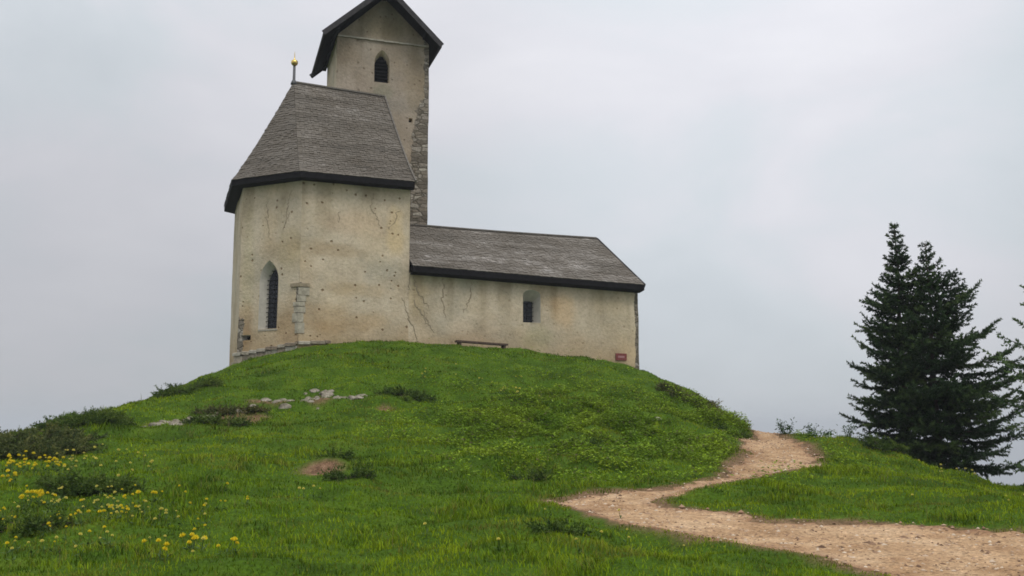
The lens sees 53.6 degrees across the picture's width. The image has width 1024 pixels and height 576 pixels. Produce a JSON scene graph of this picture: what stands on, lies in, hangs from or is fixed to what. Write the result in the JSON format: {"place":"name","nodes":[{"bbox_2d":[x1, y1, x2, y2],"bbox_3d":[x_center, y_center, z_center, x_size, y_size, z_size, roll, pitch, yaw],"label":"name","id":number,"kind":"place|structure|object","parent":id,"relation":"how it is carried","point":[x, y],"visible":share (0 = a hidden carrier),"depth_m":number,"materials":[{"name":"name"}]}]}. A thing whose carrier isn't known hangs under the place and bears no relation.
{"place":"outdoors","nodes":[
{"label":"outdoors","id":0,"kind":"place"},
{"bbox_2d":[0,339,1023,575],"bbox_3d":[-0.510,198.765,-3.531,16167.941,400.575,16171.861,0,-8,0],"label":"ground","id":1,"kind":"structure","parent":0,"point":[314,466],"depth_m":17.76,"materials":[{"name":"green plant"}]},
{"bbox_2d":[0,503,86,537],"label":"juniper shrub","id":2,"kind":"object","parent":1,"relation":"on","point":[30,524],"visible":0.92,"depth_m":12.30,"materials":[{"name":"green plant"}]},
{"bbox_2d":[0,419,110,460],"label":"juniper shrub","id":3,"kind":"object","parent":1,"relation":"on","point":[53,440],"visible":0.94,"depth_m":19.83,"materials":[{"name":"green plant"}]},
{"bbox_2d":[32,405,137,429],"bbox_3d":[-9.822,3.029,23.358,2.424,0.669,1.945,0,-8,0],"label":"juniper shrub","id":4,"kind":"object","parent":1,"relation":"on","point":[93,416],"visible":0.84,"depth_m":22.96,"materials":[{"name":"green plant"}]},
{"bbox_2d":[33,466,148,498],"bbox_3d":[-6.669,3.092,15.937,2.012,0.605,1.195,0,-8,0],"label":"juniper shrub","id":5,"kind":"object","parent":1,"relation":"on","point":[70,485],"visible":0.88,"depth_m":15.68,"materials":[{"name":"green plant"}]},
{"bbox_2d":[148,423,160,426],"bbox_3d":[-8.306,3.246,23.622,0.382,0.215,0.221,0,-8,0],"label":"rock","id":6,"kind":"object","parent":1,"relation":"on","point":[153,424],"visible":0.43,"depth_m":23.54,"materials":[{"name":"stone"}]},
{"bbox_2d":[179,532,191,551],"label":"yellow flower","id":7,"kind":"object","parent":1,"relation":"on","point":[182,535],"visible":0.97,"depth_m":11.61,"materials":[{"name":"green plant"}]},
{"bbox_2d":[149,375,225,398],"bbox_3d":[-8.953,2.813,28.228,2.164,0.898,1.734,0,-8,0],"label":"juniper shrub","id":8,"kind":"object","parent":1,"relation":"on","point":[208,381],"visible":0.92,"depth_m":27.92,"materials":[{"name":"green plant"}]},
{"bbox_2d":[179,411,254,427],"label":"juniper shrub","id":9,"kind":"object","parent":1,"relation":"on","point":[208,419],"visible":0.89,"depth_m":23.73,"materials":[{"name":"green plant"}]},
{"bbox_2d":[191,400,270,415],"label":"heath shrub","id":10,"kind":"object","parent":1,"relation":"on","point":[253,409],"visible":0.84,"depth_m":25.32,"materials":[{"name":"green plant"}]},
{"bbox_2d":[278,403,291,408],"bbox_3d":[-5.847,3.089,26.200,0.359,0.213,0.216,0,-8,0],"label":"rock","id":11,"kind":"object","parent":1,"relation":"on","point":[284,406],"visible":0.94,"depth_m":26.12,"materials":[{"name":"stone"}]},
{"bbox_2d":[309,389,319,392],"bbox_3d":[-5.360,2.829,27.529,0.282,0.193,0.232,6,-10,-37],"label":"rock","id":12,"kind":"object","parent":1,"relation":"on","point":[313,390],"visible":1,"depth_m":27.46,"materials":[{"name":"stone"}]},
{"bbox_2d":[321,394,330,397],"bbox_3d":[-4.984,2.939,27.214,0.281,0.204,0.240,2,-8,-16],"label":"rock","id":13,"kind":"object","parent":1,"relation":"on","point":[324,395],"visible":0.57,"depth_m":27.15,"materials":[{"name":"stone"}]},
{"bbox_2d":[319,391,333,395],"bbox_3d":[-4.999,2.894,27.337,0.422,0.250,0.274,0,-8,0],"label":"rock","id":14,"kind":"object","parent":1,"relation":"on","point":[327,392],"visible":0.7,"depth_m":27.28,"materials":[{"name":"stone"}]},
{"bbox_2d":[308,445,359,462],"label":"juniper shrub","id":15,"kind":"object","parent":1,"relation":"on","point":[348,454],"visible":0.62,"depth_m":18.61,"materials":[{"name":"green plant"}]},
{"bbox_2d":[315,461,377,481],"bbox_3d":[-2.814,3.196,17.212,1.101,0.577,0.679,0,-8,0],"label":"juniper shrub","id":16,"kind":"object","parent":1,"relation":"on","point":[339,475],"visible":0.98,"depth_m":17.18,"materials":[{"name":"green plant"}]},
{"bbox_2d":[368,384,436,401],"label":"juniper shrub","id":17,"kind":"object","parent":1,"relation":"on","point":[416,394],"visible":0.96,"depth_m":27.02,"materials":[{"name":"green plant"}]},
{"bbox_2d":[224,0,645,369],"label":"chapel","id":18,"kind":"structure","parent":1,"relation":"on","point":[337,239],"depth_m":36.65,"materials":[{"name":"paint"}]},
{"bbox_2d":[266,270,277,328],"bbox_3d":[-8.225,0.373,35.067,0.620,2.070,0.077,-4,-9,26],"label":"window","id":19,"kind":"structure","parent":18,"relation":"in","point":[273,282],"depth_m":35.11,"materials":[{"name":"black glass"}]},
{"bbox_2d":[374,57,387,82],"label":"window","id":20,"kind":"structure","parent":18,"relation":"in","point":[380,66],"depth_m":41.34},
{"bbox_2d":[523,301,533,322],"bbox_3d":[0.573,0.901,37.782,0.480,0.820,0.077,3,-8,-22],"label":"window","id":21,"kind":"structure","parent":18,"relation":"in","point":[527,306],"depth_m":37.81,"materials":[{"name":"black glass"}]},
{"bbox_2d":[615,353,626,359],"bbox_3d":[4.151,2.621,38.552,0.460,0.260,0.061,3,-8,-22],"label":"trail sign","id":22,"kind":"object","parent":18,"relation":"attached to","point":[620,356],"visible":1,"depth_m":38.52,"materials":[{"name":"red metal"}]},
{"bbox_2d":[455,340,507,348],"bbox_3d":[-1.092,2.126,36.058,1.941,0.468,0.340,3,-8,-22],"label":"bench","id":23,"kind":"object","parent":1,"relation":"on","point":[502,345],"visible":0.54,"depth_m":35.98,"materials":[{"name":"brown wood"}]},
{"bbox_2d":[506,463,553,480],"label":"juniper shrub","id":24,"kind":"object","parent":1,"relation":"on","point":[538,474],"visible":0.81,"depth_m":17.91,"materials":[{"name":"green plant"}]},
{"bbox_2d":[523,513,601,536],"bbox_3d":[0.602,2.993,12.642,0.966,0.380,0.706,-2,-8,17],"label":"juniper shrub","id":25,"kind":"object","parent":1,"relation":"on","point":[549,524],"visible":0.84,"depth_m":12.65,"materials":[{"name":"green plant"}]},
{"bbox_2d":[550,434,603,448],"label":"juniper shrub","id":26,"kind":"object","parent":1,"relation":"on","point":[593,441],"visible":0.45,"depth_m":21.67,"materials":[{"name":"green plant"}]},
{"bbox_2d":[342,338,938,488],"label":"weeds","id":27,"kind":"object","parent":1,"relation":"on","point":[637,444],"visible":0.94,"depth_m":23.77,"materials":[{"name":"green plant"}]},
{"bbox_2d":[655,379,719,407],"bbox_3d":[5.260,3.256,30.645,2.073,1.077,1.332,0,-8,0],"label":"heath shrub","id":28,"kind":"object","parent":1,"relation":"on","point":[666,389],"visible":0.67,"depth_m":30.62,"materials":[{"name":"green plant"}]},
{"bbox_2d":[693,395,753,427],"bbox_3d":[6.258,3.721,30.029,1.912,1.140,2.072,0,-8,0],"label":"heath shrub","id":29,"kind":"object","parent":1,"relation":"on","point":[714,404],"visible":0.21,"depth_m":30.22,"materials":[{"name":"green plant"}]},
{"bbox_2d":[706,423,753,438],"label":"juniper shrub","id":30,"kind":"object","parent":1,"relation":"on","point":[744,435],"visible":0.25,"depth_m":26.31,"materials":[{"name":"green plant"}]},
{"bbox_2d":[775,418,797,433],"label":"young plant","id":31,"kind":"object","parent":1,"relation":"on","point":[781,427],"visible":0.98,"depth_m":27.44,"materials":[{"name":"green plant"}]},
{"bbox_2d":[803,423,822,437],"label":"young plant","id":32,"kind":"object","parent":1,"relation":"on","point":[809,432],"visible":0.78,"depth_m":26.89,"materials":[{"name":"green plant"}]},
{"bbox_2d":[810,428,833,437],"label":"young plant","id":33,"kind":"object","parent":1,"relation":"on","point":[827,433],"visible":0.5,"depth_m":26.32,"materials":[{"name":"green plant"}]},
{"bbox_2d":[836,422,859,436],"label":"young plant","id":34,"kind":"object","parent":1,"relation":"on","point":[853,428],"visible":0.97,"depth_m":25.66,"materials":[{"name":"green plant"}]},
{"bbox_2d":[854,432,910,454],"bbox_3d":[9.117,3.838,24.917,1.390,0.616,1.129,0,-8,0],"label":"juniper shrub","id":35,"kind":"object","parent":1,"relation":"on","point":[871,442],"visible":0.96,"depth_m":24.73,"materials":[{"name":"green plant"}]},
{"bbox_2d":[838,222,970,470],"bbox_3d":[10.322,1.820,26.958,2.913,7.358,3.188,2,-8,-17],"label":"spruce tree","id":36,"kind":"object","parent":1,"relation":"on","point":[881,333],"visible":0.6,"depth_m":26.81,"materials":[{"name":"green plant"}]},
{"bbox_2d":[872,240,1023,485],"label":"spruce tree","id":37,"kind":"object","parent":1,"relation":"on","point":[954,453],"visible":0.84,"depth_m":25.77,"materials":[{"name":"green plant"}]},
{"bbox_2d":[982,284,1023,473],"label":"larch tree","id":38,"kind":"object","parent":1,"relation":"on","point":[1011,363],"visible":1,"depth_m":20.15,"materials":[{"name":"green plant"}]},
{"bbox_2d":[0,0,1023,476],"label":"sky","id":39,"kind":"structure","parent":0,"point":[752,163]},
{"bbox_2d":[547,430,1023,575],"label":"path","id":40,"kind":"structure","parent":0,"point":[834,535],"depth_m":12.87,"materials":[{"name":"beige gravel"}]}
]}

